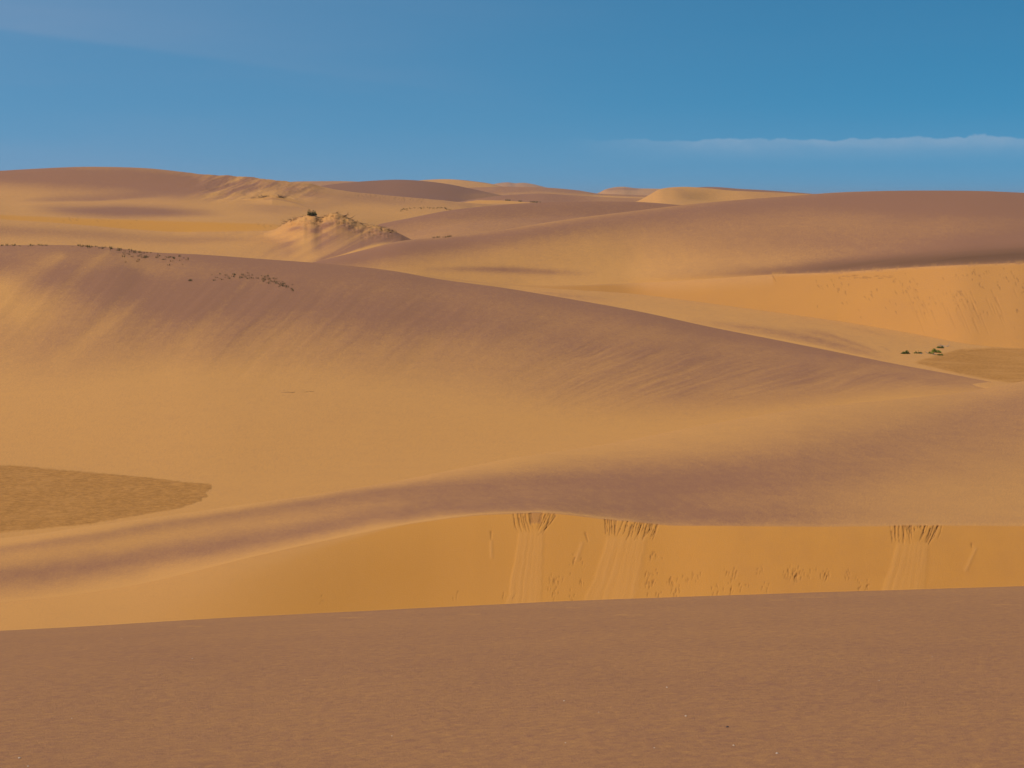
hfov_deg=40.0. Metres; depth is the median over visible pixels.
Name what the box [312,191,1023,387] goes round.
sand dune
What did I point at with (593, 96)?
sky
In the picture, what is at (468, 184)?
sand dune
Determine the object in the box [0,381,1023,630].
sand dune
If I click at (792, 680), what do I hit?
sand dune
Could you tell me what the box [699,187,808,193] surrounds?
sand dune
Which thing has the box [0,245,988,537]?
sand dune
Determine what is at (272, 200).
sand hummock
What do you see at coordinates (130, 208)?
sand dune
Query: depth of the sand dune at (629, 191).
1815.81 m
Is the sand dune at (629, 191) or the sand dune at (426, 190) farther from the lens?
the sand dune at (629, 191)
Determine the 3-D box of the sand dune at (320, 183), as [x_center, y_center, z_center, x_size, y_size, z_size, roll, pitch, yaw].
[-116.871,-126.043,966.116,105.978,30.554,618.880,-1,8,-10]
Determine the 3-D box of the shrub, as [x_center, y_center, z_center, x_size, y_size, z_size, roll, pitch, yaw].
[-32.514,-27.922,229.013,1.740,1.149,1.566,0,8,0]
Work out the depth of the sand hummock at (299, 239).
222.56 m
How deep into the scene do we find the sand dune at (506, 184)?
2231.37 m
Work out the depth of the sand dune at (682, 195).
501.60 m
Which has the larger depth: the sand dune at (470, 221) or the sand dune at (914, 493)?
the sand dune at (470, 221)
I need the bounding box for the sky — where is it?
[0,0,1023,193]
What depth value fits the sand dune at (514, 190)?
854.38 m
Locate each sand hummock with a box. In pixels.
[154,213,410,262]
[223,189,314,208]
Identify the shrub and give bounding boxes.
[307,209,316,215]
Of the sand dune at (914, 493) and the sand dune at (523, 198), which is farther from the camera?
the sand dune at (523, 198)
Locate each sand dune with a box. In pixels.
[0,167,503,252]
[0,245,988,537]
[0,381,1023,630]
[0,586,1023,767]
[296,181,355,185]
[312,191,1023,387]
[322,180,501,201]
[378,201,677,239]
[418,179,501,187]
[461,194,642,203]
[470,187,647,197]
[494,182,546,187]
[598,187,658,194]
[636,187,807,204]
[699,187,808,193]

